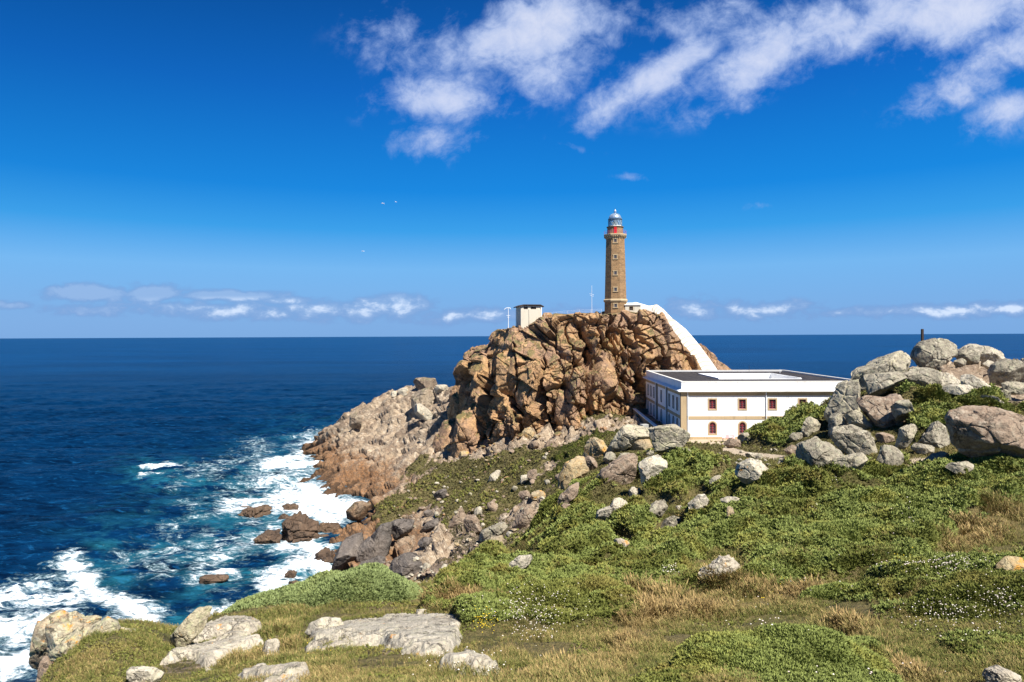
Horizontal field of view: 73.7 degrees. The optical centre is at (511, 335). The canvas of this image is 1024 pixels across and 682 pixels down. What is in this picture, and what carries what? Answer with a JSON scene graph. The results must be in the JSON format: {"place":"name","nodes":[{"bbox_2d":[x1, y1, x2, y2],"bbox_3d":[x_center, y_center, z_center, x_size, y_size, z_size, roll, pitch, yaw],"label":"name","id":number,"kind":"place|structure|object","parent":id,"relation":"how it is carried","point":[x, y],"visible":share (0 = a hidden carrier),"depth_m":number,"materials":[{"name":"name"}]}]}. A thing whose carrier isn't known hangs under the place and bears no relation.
{"place":"outdoors","nodes":[
{"label":"outdoors","id":0,"kind":"place"},
{"bbox_2d":[0,334,1023,681],"bbox_3d":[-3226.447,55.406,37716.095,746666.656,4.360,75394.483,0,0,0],"label":"sea","id":1,"kind":"structure","parent":0,"point":[136,474],"depth_m":248.72,"materials":[{"name":"liquid"}]},
{"bbox_2d":[199,574,228,583],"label":"sea rock","id":2,"kind":"object","parent":1,"relation":"in","point":[213,578],"visible":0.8,"depth_m":111.39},
{"bbox_2d":[238,504,271,517],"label":"sea rock","id":3,"kind":"object","parent":1,"relation":"in","point":[257,512],"visible":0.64,"depth_m":149.83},
{"bbox_2d":[253,529,281,543],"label":"sea rock","id":4,"kind":"object","parent":1,"relation":"in","point":[268,536],"visible":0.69,"depth_m":131.40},
{"bbox_2d":[281,511,319,542],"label":"sea rock","id":5,"kind":"object","parent":1,"relation":"in","point":[299,526],"visible":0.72,"depth_m":133.00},
{"bbox_2d":[315,547,334,562],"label":"sea rock","id":6,"kind":"object","parent":1,"relation":"in","point":[325,554],"visible":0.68,"depth_m":119.85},
{"bbox_2d":[318,522,339,532],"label":"sea rock","id":7,"kind":"object","parent":1,"relation":"in","point":[328,527],"visible":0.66,"depth_m":138.86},
{"bbox_2d":[0,0,1023,337],"label":"sky","id":8,"kind":"structure","parent":0,"point":[169,168],"materials":[{"name":"blue"}]},
{"bbox_2d":[40,358,1023,681],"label":"headland ground","id":9,"kind":"structure","parent":0,"point":[374,458],"depth_m":121.28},
{"bbox_2d":[35,656,52,681],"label":"outcrop rock","id":10,"kind":"object","parent":9,"relation":"on","point":[43,664],"visible":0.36,"depth_m":19.58,"materials":[{"name":"brown stone"}]},
{"bbox_2d":[28,609,69,669],"bbox_3d":[-16.693,10.982,24.475,1.211,2.167,1.267,0,0,21],"label":"outcrop rock","id":11,"kind":"object","parent":9,"relation":"on","point":[38,648],"visible":0.55,"depth_m":24.08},
{"bbox_2d":[49,628,83,661],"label":"outcrop rock","id":12,"kind":"object","parent":9,"relation":"on","point":[72,638],"visible":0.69,"depth_m":18.84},
{"bbox_2d":[45,621,92,663],"bbox_3d":[-13.162,9.377,20.426,1.808,1.574,1.061,0,0,22],"label":"outcrop rock","id":13,"kind":"object","parent":9,"relation":"on","point":[57,633],"visible":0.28,"depth_m":20.32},
{"bbox_2d":[69,611,101,623],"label":"outcrop rock","id":14,"kind":"object","parent":9,"relation":"on","point":[74,616],"visible":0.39,"depth_m":25.22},
{"bbox_2d":[85,616,120,635],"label":"outcrop rock","id":15,"kind":"object","parent":9,"relation":"on","point":[106,623],"visible":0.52,"depth_m":19.44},
{"bbox_2d":[126,666,163,681],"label":"rock slab","id":16,"kind":"object","parent":9,"relation":"on","point":[142,674],"visible":0.98,"depth_m":15.44,"materials":[{"name":"stone"}]},
{"bbox_2d":[170,606,211,647],"bbox_3d":[-9.339,8.515,19.629,1.397,1.444,0.658,0,0,0],"label":"rock slab","id":17,"kind":"object","parent":9,"relation":"on","point":[189,628],"visible":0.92,"depth_m":19.41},
{"bbox_2d":[160,631,263,671],"bbox_3d":[-8.253,9.010,18.978,2.924,1.718,5.713,0,0,0],"label":"rock slab","id":18,"kind":"object","parent":9,"relation":"on","point":[204,654],"visible":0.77,"depth_m":18.88,"materials":[{"name":"stone"}]},
{"bbox_2d":[193,615,261,642],"bbox_3d":[-9.372,9.914,22.562,2.256,1.603,5.393,0,0,-19],"label":"rock slab","id":19,"kind":"object","parent":9,"relation":"on","point":[221,625],"visible":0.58,"depth_m":21.84,"materials":[{"name":"stone"}]},
{"bbox_2d":[263,638,279,653],"bbox_3d":[-6.188,8.036,17.520,0.480,0.540,0.367,0,0,43],"label":"rock slab","id":20,"kind":"object","parent":9,"relation":"on","point":[273,644],"visible":0.65,"depth_m":17.47,"materials":[{"name":"stone"}]},
{"bbox_2d":[235,661,309,681],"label":"rock slab","id":21,"kind":"object","parent":9,"relation":"on","point":[278,672],"visible":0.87,"depth_m":12.14,"materials":[{"name":"stone"}]},
{"bbox_2d":[222,562,422,613],"bbox_3d":[-7.556,10.790,27.033,8.351,3.414,3.388,0,0,0],"label":"shrub","id":22,"kind":"object","parent":9,"relation":"on","point":[369,582],"visible":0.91,"depth_m":26.30,"materials":[{"name":"plant"}]},
{"bbox_2d":[305,617,343,635],"bbox_3d":[-5.371,8.355,19.493,1.188,0.560,0.619,0,0,0],"label":"rock slab","id":23,"kind":"object","parent":9,"relation":"on","point":[323,622],"visible":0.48,"depth_m":19.49,"materials":[{"name":"stone"}]},
{"bbox_2d":[331,532,363,571],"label":"boulder","id":24,"kind":"object","parent":9,"relation":"on","point":[346,552],"visible":0.81,"depth_m":110.35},
{"bbox_2d":[349,412,361,429],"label":"boulder","id":25,"kind":"object","parent":9,"relation":"on","point":[355,421],"visible":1,"depth_m":221.32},
{"bbox_2d":[345,501,370,520],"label":"boulder","id":26,"kind":"object","parent":9,"relation":"on","point":[356,511],"visible":1,"depth_m":137.26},
{"bbox_2d":[355,537,374,561],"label":"boulder","id":27,"kind":"object","parent":9,"relation":"on","point":[365,551],"visible":0.81,"depth_m":110.48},
{"bbox_2d":[371,522,391,556],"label":"boulder","id":28,"kind":"object","parent":9,"relation":"on","point":[381,536],"visible":0.73,"depth_m":113.72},
{"bbox_2d":[304,612,461,657],"bbox_3d":[-3.604,8.144,18.348,5.031,3.350,10.535,0,0,0],"label":"rock slab","id":29,"kind":"object","parent":9,"relation":"on","point":[420,633],"visible":0.8,"depth_m":16.96,"materials":[{"name":"stone"}]},
{"bbox_2d":[391,519,414,539],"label":"boulder","id":30,"kind":"object","parent":9,"relation":"on","point":[402,527],"visible":0.87,"depth_m":116.75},
{"bbox_2d":[389,552,421,576],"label":"boulder","id":31,"kind":"object","parent":9,"relation":"on","point":[403,564],"visible":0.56,"depth_m":94.71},
{"bbox_2d":[410,387,435,410],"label":"boulder","id":32,"kind":"object","parent":9,"relation":"on","point":[425,397],"visible":0.71,"depth_m":209.43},
{"bbox_2d":[414,403,434,420],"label":"boulder","id":33,"kind":"object","parent":9,"relation":"on","point":[422,412],"visible":0.98,"depth_m":198.28,"materials":[{"name":"stone"}]},
{"bbox_2d":[413,377,436,389],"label":"boulder","id":34,"kind":"object","parent":9,"relation":"on","point":[420,383],"visible":0.8,"depth_m":225.04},
{"bbox_2d":[433,418,455,453],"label":"rock buttress","id":35,"kind":"object","parent":9,"relation":"on","point":[442,438],"visible":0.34,"depth_m":174.86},
{"bbox_2d":[448,512,466,528],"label":"boulder","id":36,"kind":"object","parent":9,"relation":"on","point":[457,518],"visible":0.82,"depth_m":109.46,"materials":[{"name":"brown stone"}]},
{"bbox_2d":[437,651,499,674],"bbox_3d":[-0.740,5.843,11.571,1.205,1.290,2.982,0,0,0],"label":"rock slab","id":37,"kind":"object","parent":9,"relation":"on","point":[477,659],"visible":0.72,"depth_m":11.11,"materials":[{"name":"stone"}]},
{"bbox_2d":[463,514,481,533],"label":"boulder","id":38,"kind":"object","parent":9,"relation":"on","point":[471,523],"visible":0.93,"depth_m":103.09,"materials":[{"name":"brown stone"}]},
{"bbox_2d":[478,522,507,541],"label":"boulder","id":39,"kind":"object","parent":9,"relation":"on","point":[498,529],"visible":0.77,"depth_m":92.95,"materials":[{"name":"grey stone"}]},
{"bbox_2d":[509,554,531,568],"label":"boulder","id":40,"kind":"object","parent":9,"relation":"on","point":[522,561],"visible":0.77,"depth_m":26.10,"materials":[{"name":"stone"}]},
{"bbox_2d":[512,506,536,528],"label":"boulder","id":41,"kind":"object","parent":9,"relation":"on","point":[524,517],"visible":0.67,"depth_m":91.81,"materials":[{"name":"brown stone"}]},
{"bbox_2d":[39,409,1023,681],"bbox_3d":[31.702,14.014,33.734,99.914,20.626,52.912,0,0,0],"label":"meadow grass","id":42,"kind":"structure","parent":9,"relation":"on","point":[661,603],"depth_m":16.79,"materials":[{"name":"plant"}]},
{"bbox_2d":[42,517,1023,681],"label":"herb layer","id":43,"kind":"object","parent":9,"relation":"on","point":[395,650],"visible":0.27,"depth_m":16.10,"materials":[{"name":"plant"}]},
{"bbox_2d":[529,491,563,529],"bbox_3d":[3.293,14.004,54.068,4.006,3.562,3.233,0,0,0],"label":"shrub","id":44,"kind":"object","parent":9,"relation":"on","point":[546,503],"visible":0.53,"depth_m":53.47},
{"bbox_2d":[557,482,578,505],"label":"boulder","id":45,"kind":"object","parent":9,"relation":"on","point":[568,495],"visible":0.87,"depth_m":47.68,"materials":[{"name":"brown stone"}]},
{"bbox_2d":[506,573,639,607],"bbox_3d":[1.473,8.235,19.443,5.173,2.807,2.811,0,0,0],"label":"shrub","id":46,"kind":"object","parent":9,"relation":"on","point":[584,585],"visible":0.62,"depth_m":19.23,"materials":[{"name":"plant"}]},
{"bbox_2d":[558,456,588,489],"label":"boulder","id":47,"kind":"object","parent":9,"relation":"on","point":[576,467],"visible":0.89,"depth_m":59.15,"materials":[{"name":"stone"}]},
{"bbox_2d":[453,309,701,444],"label":"rocky crag","id":48,"kind":"structure","parent":9,"relation":"on","point":[555,353],"depth_m":156.01,"materials":[{"name":"stone"}]},
{"bbox_2d":[447,392,459,419],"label":"rock buttress","id":49,"kind":"object","parent":48,"relation":"on","point":[453,409],"visible":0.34,"depth_m":182.92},
{"bbox_2d":[450,407,484,458],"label":"rock buttress","id":50,"kind":"object","parent":48,"relation":"attached to","point":[468,434],"visible":0.62,"depth_m":161.63,"materials":[{"name":"stone"}]},
{"bbox_2d":[496,348,517,395],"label":"rock buttress","id":51,"kind":"object","parent":48,"relation":"on","point":[503,380],"visible":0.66,"depth_m":155.72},
{"bbox_2d":[513,304,543,328],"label":"concrete hut","id":52,"kind":"object","parent":48,"relation":"on","point":[527,314],"visible":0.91,"depth_m":163.52,"materials":[{"name":"white concrete"}]},
{"bbox_2d":[554,389,575,425],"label":"rock buttress","id":53,"kind":"object","parent":48,"relation":"on","point":[560,412],"visible":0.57,"depth_m":147.69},
{"bbox_2d":[583,350,618,411],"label":"rock buttress","id":54,"kind":"object","parent":48,"relation":"on","point":[607,389],"visible":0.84,"depth_m":149.28,"materials":[{"name":"stone"}]},
{"bbox_2d":[604,209,627,313],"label":"lighthouse","id":55,"kind":"object","parent":48,"relation":"on","point":[615,300],"visible":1,"depth_m":162.93,"materials":[{"name":"stone"}]},
{"bbox_2d":[634,302,716,369],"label":"covered stairway","id":56,"kind":"object","parent":48,"relation":"on","point":[690,343],"visible":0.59,"depth_m":164.65,"materials":[{"name":"beige concrete"}]},
{"bbox_2d":[699,343,730,369],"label":"rock shoulder","id":57,"kind":"object","parent":48,"relation":"on","point":[718,365],"visible":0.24,"depth_m":169.80},
{"bbox_2d":[582,437,607,458],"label":"boulder","id":58,"kind":"object","parent":9,"relation":"on","point":[595,448],"visible":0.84,"depth_m":64.79,"materials":[{"name":"stone"}]},
{"bbox_2d":[595,497,626,519],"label":"boulder","id":59,"kind":"object","parent":9,"relation":"on","point":[604,513],"visible":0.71,"depth_m":39.59,"materials":[{"name":"stone"}]},
{"bbox_2d":[596,453,637,484],"bbox_3d":[8.095,10.523,52.590,3.364,2.909,2.216,0,0,0],"label":"boulder","id":60,"kind":"object","parent":9,"relation":"on","point":[622,469],"visible":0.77,"depth_m":51.74,"materials":[{"name":"brown stone"}]},
{"bbox_2d":[606,424,649,452],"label":"boulder","id":61,"kind":"object","parent":9,"relation":"on","point":[626,436],"visible":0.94,"depth_m":63.11,"materials":[{"name":"stone"}]},
{"bbox_2d":[628,438,652,449],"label":"boulder","id":62,"kind":"object","parent":9,"relation":"on","point":[642,444],"visible":0.59,"depth_m":62.88,"materials":[{"name":"stone"}]},
{"bbox_2d":[633,408,656,427],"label":"terrace wall","id":63,"kind":"structure","parent":9,"relation":"on","point":[643,417],"depth_m":136.58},
{"bbox_2d":[374,386,916,580],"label":"slope cushions","id":64,"kind":"object","parent":9,"relation":"on","point":[492,493],"visible":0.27,"depth_m":129.91,"materials":[{"name":"plant"}]},
{"bbox_2d":[638,454,667,485],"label":"boulder","id":65,"kind":"object","parent":9,"relation":"on","point":[653,465],"visible":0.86,"depth_m":47.63,"materials":[{"name":"stone"}]},
{"bbox_2d":[649,499,667,517],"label":"boulder","id":66,"kind":"object","parent":9,"relation":"on","point":[658,508],"visible":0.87,"depth_m":37.58,"materials":[{"name":"grey stone"}]},
{"bbox_2d":[648,424,690,453],"bbox_3d":[12.688,8.355,55.240,3.564,2.435,2.079,0,0,0],"label":"boulder","id":67,"kind":"object","parent":9,"relation":"on","point":[666,438],"visible":0.97,"depth_m":54.32,"materials":[{"name":"stone"}]},
{"bbox_2d":[660,516,680,528],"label":"boulder","id":68,"kind":"object","parent":9,"relation":"on","point":[672,521],"visible":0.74,"depth_m":36.55,"materials":[{"name":"grey stone"}]},
{"bbox_2d":[688,494,708,510],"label":"boulder","id":69,"kind":"object","parent":9,"relation":"on","point":[698,501],"visible":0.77,"depth_m":35.71,"materials":[{"name":"stone"}]},
{"bbox_2d":[375,368,1023,553],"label":"slope turf","id":70,"kind":"structure","parent":9,"relation":"on","point":[589,472],"depth_m":120.87,"materials":[{"name":"green plant"}]},
{"bbox_2d":[409,479,1022,678],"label":"white flowers","id":71,"kind":"object","parent":9,"relation":"on","point":[935,613],"visible":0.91,"depth_m":14.99,"materials":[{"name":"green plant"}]},
{"bbox_2d":[698,555,740,579],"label":"boulder","id":72,"kind":"object","parent":9,"relation":"on","point":[726,562],"visible":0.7,"depth_m":21.04,"materials":[{"name":"stone"}]},
{"bbox_2d":[426,389,1015,681],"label":"olive heath","id":73,"kind":"object","parent":9,"relation":"on","point":[585,607],"visible":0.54,"depth_m":31.75,"materials":[{"name":"plant"}]},
{"bbox_2d":[421,370,1023,681],"bbox_3d":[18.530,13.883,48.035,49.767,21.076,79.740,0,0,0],"label":"heath carpet","id":74,"kind":"object","parent":9,"relation":"on","point":[927,501],"visible":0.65,"depth_m":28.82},
{"bbox_2d":[643,370,849,439],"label":"keepers house","id":75,"kind":"structure","parent":9,"relation":"on","point":[706,404],"depth_m":114.85,"materials":[{"name":"white paint"}]},
{"bbox_2d":[735,458,767,483],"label":"boulder","id":76,"kind":"object","parent":9,"relation":"on","point":[748,470],"visible":0.84,"depth_m":39.19,"materials":[{"name":"stone"}]},
{"bbox_2d":[669,621,898,674],"bbox_3d":[3.931,5.010,9.781,3.368,1.593,2.128,0,0,0],"label":"shrub","id":77,"kind":"object","parent":9,"relation":"on","point":[783,646],"visible":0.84,"depth_m":9.59,"materials":[{"name":"plant"}]},
{"bbox_2d":[801,417,820,436],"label":"boulder","id":78,"kind":"object","parent":9,"relation":"on","point":[810,425],"visible":0.86,"depth_m":62.18,"materials":[{"name":"stone"}]},
{"bbox_2d":[795,439,843,467],"bbox_3d":[19.309,7.609,42.567,2.898,2.253,1.751,0,0,0],"label":"boulder","id":79,"kind":"object","parent":9,"relation":"on","point":[812,452],"visible":0.73,"depth_m":42.20,"materials":[{"name":"grey stone"}]},
{"bbox_2d":[798,581,849,600],"bbox_3d":[9.184,7.577,18.520,2.807,1.976,1.678,0,0,14],"label":"shrub","id":80,"kind":"object","parent":9,"relation":"on","point":[825,591],"visible":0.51,"depth_m":18.30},
{"bbox_2d":[828,412,845,436],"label":"boulder","id":81,"kind":"object","parent":9,"relation":"on","point":[836,419],"visible":0.62,"depth_m":59.56,"materials":[{"name":"grey stone"}]},
{"bbox_2d":[803,518,874,541],"bbox_3d":[13.536,8.947,26.975,4.894,3.369,2.730,0,0,0],"label":"shrub","id":82,"kind":"object","parent":9,"relation":"on","point":[852,530],"visible":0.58,"depth_m":26.70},
{"bbox_2d":[823,379,860,424],"bbox_3d":[30.167,6.537,62.162,3.166,5.310,3.010,0,0,42],"label":"boulder","id":83,"kind":"object","parent":9,"relation":"on","point":[845,396],"visible":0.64,"depth_m":61.13,"materials":[{"name":"stone"}]},
{"bbox_2d":[831,452,867,471],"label":"boulder","id":84,"kind":"object","parent":9,"relation":"on","point":[858,461],"visible":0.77,"depth_m":41.24,"materials":[{"name":"stone"}]},
{"bbox_2d":[830,424,877,454],"bbox_3d":[25.927,8.060,51.744,3.366,2.663,1.874,0,0,25],"label":"boulder","id":85,"kind":"object","parent":9,"relation":"on","point":[849,439],"visible":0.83,"depth_m":51.10,"materials":[{"name":"grey stone"}]},
{"bbox_2d":[845,410,872,429],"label":"boulder","id":86,"kind":"object","parent":9,"relation":"on","point":[857,418],"visible":0.85,"depth_m":57.90,"materials":[{"name":"stone"}]},
{"bbox_2d":[850,351,910,389],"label":"boulder","id":87,"kind":"object","parent":9,"relation":"on","point":[899,361],"visible":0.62,"depth_m":69.21,"materials":[{"name":"stone"}]},
{"bbox_2d":[856,393,905,428],"bbox_3d":[31.583,6.579,57.857,4.138,3.357,2.853,0,0,0],"label":"boulder","id":88,"kind":"object","parent":9,"relation":"on","point":[876,410],"visible":0.71,"depth_m":57.39,"materials":[{"name":"brown stone"}]},
{"bbox_2d":[860,462,907,479],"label":"shrub","id":89,"kind":"object","parent":9,"relation":"on","point":[884,470],"visible":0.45,"depth_m":42.13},
{"bbox_2d":[875,432,894,442],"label":"boulder","id":90,"kind":"object","parent":9,"relation":"on","point":[882,437],"visible":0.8,"depth_m":53.12,"materials":[{"name":"brown stone"}]},
{"bbox_2d":[863,371,907,395],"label":"boulder","id":91,"kind":"object","parent":9,"relation":"on","point":[878,384],"visible":0.98,"depth_m":64.30,"materials":[{"name":"grey stone"}]},
{"bbox_2d":[876,445,903,465],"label":"boulder","id":92,"kind":"object","parent":9,"relation":"on","point":[890,454],"visible":0.69,"depth_m":42.97,"materials":[{"name":"grey stone"}]},
{"bbox_2d":[890,399,913,421],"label":"boulder","id":93,"kind":"object","parent":9,"relation":"on","point":[900,409],"visible":0.89,"depth_m":55.33,"materials":[{"name":"stone"}]},
{"bbox_2d":[895,424,917,448],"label":"boulder","id":94,"kind":"object","parent":9,"relation":"on","point":[905,436],"visible":0.92,"depth_m":50.31,"materials":[{"name":"stone"}]},
{"bbox_2d":[902,367,941,385],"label":"boulder","id":95,"kind":"object","parent":9,"relation":"on","point":[922,376],"visible":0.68,"depth_m":64.41,"materials":[{"name":"grey stone"}]},
{"bbox_2d":[910,443,934,454],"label":"boulder","id":96,"kind":"object","parent":9,"relation":"on","point":[923,449],"visible":0.8,"depth_m":48.68,"materials":[{"name":"grey stone"}]},
{"bbox_2d":[911,383,954,403],"bbox_3d":[36.135,6.065,58.512,3.781,4.151,2.734,0,0,21],"label":"shrub","id":97,"kind":"object","parent":9,"relation":"on","point":[926,392],"visible":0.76,"depth_m":57.89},
{"bbox_2d":[910,338,957,369],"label":"boulder","id":98,"kind":"object","parent":9,"relation":"on","point":[934,353],"visible":0.9,"depth_m":73.03,"materials":[{"name":"grey stone"}]},
{"bbox_2d":[918,421,949,447],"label":"boulder","id":99,"kind":"object","parent":9,"relation":"on","point":[936,434],"visible":0.68,"depth_m":50.30,"materials":[{"name":"grey stone"}]},
{"bbox_2d":[940,372,960,385],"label":"boulder","id":100,"kind":"object","parent":9,"relation":"on","point":[948,378],"visible":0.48,"depth_m":64.68,"materials":[{"name":"stone"}]},
{"bbox_2d":[941,384,972,395],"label":"boulder","id":101,"kind":"object","parent":9,"relation":"on","point":[958,389],"visible":0.84,"depth_m":57.26,"materials":[{"name":"stone"}]},
{"bbox_2d":[945,461,973,473],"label":"boulder","id":102,"kind":"object","parent":9,"relation":"on","point":[956,467],"visible":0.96,"depth_m":36.07,"materials":[{"name":"grey stone"}]},
{"bbox_2d":[898,568,1023,620],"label":"shrub","id":103,"kind":"object","parent":9,"relation":"on","point":[969,582],"visible":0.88,"depth_m":15.16,"materials":[{"name":"plant"}]},
{"bbox_2d":[956,348,980,364],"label":"boulder","id":104,"kind":"object","parent":9,"relation":"on","point":[970,356],"visible":0.84,"depth_m":73.98,"materials":[{"name":"grey stone"}]},
{"bbox_2d":[960,374,990,388],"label":"boulder","id":105,"kind":"object","parent":9,"relation":"on","point":[973,381],"visible":0.66,"depth_m":57.94,"materials":[{"name":"stone"}]},
{"bbox_2d":[955,344,1004,366],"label":"boulder","id":106,"kind":"object","parent":9,"relation":"on","point":[989,353],"visible":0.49,"depth_m":75.10,"materials":[{"name":"stone"}]},
{"bbox_2d":[944,405,1023,458],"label":"boulder","id":107,"kind":"object","parent":9,"relation":"on","point":[975,431],"visible":0.84,"depth_m":37.59,"materials":[{"name":"brown stone"}]},
{"bbox_2d":[952,391,1021,413],"bbox_3d":[39.097,6.091,57.036,6.437,3.013,3.706,0,0,0],"label":"shrub","id":108,"kind":"object","parent":9,"relation":"on","point":[970,400],"visible":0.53,"depth_m":55.85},
{"bbox_2d":[982,665,1022,681],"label":"boulder","id":109,"kind":"object","parent":9,"relation":"on","point":[996,673],"visible":1,"depth_m":8.64,"materials":[{"name":"stone"}]},
{"bbox_2d":[987,358,1023,386],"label":"boulder","id":110,"kind":"object","parent":9,"relation":"on","point":[999,372],"visible":0.9,"depth_m":65.71,"materials":[{"name":"grey stone"}]},
{"bbox_2d":[995,556,1023,571],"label":"boulder","id":111,"kind":"object","parent":9,"relation":"on","point":[1013,563],"visible":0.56,"depth_m":16.99,"materials":[{"name":"stone"}]},
{"bbox_2d":[1001,381,1023,394],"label":"boulder","id":112,"kind":"object","parent":9,"relation":"on","point":[1014,388],"visible":0.87,"depth_m":61.73,"materials":[{"name":"stone"}]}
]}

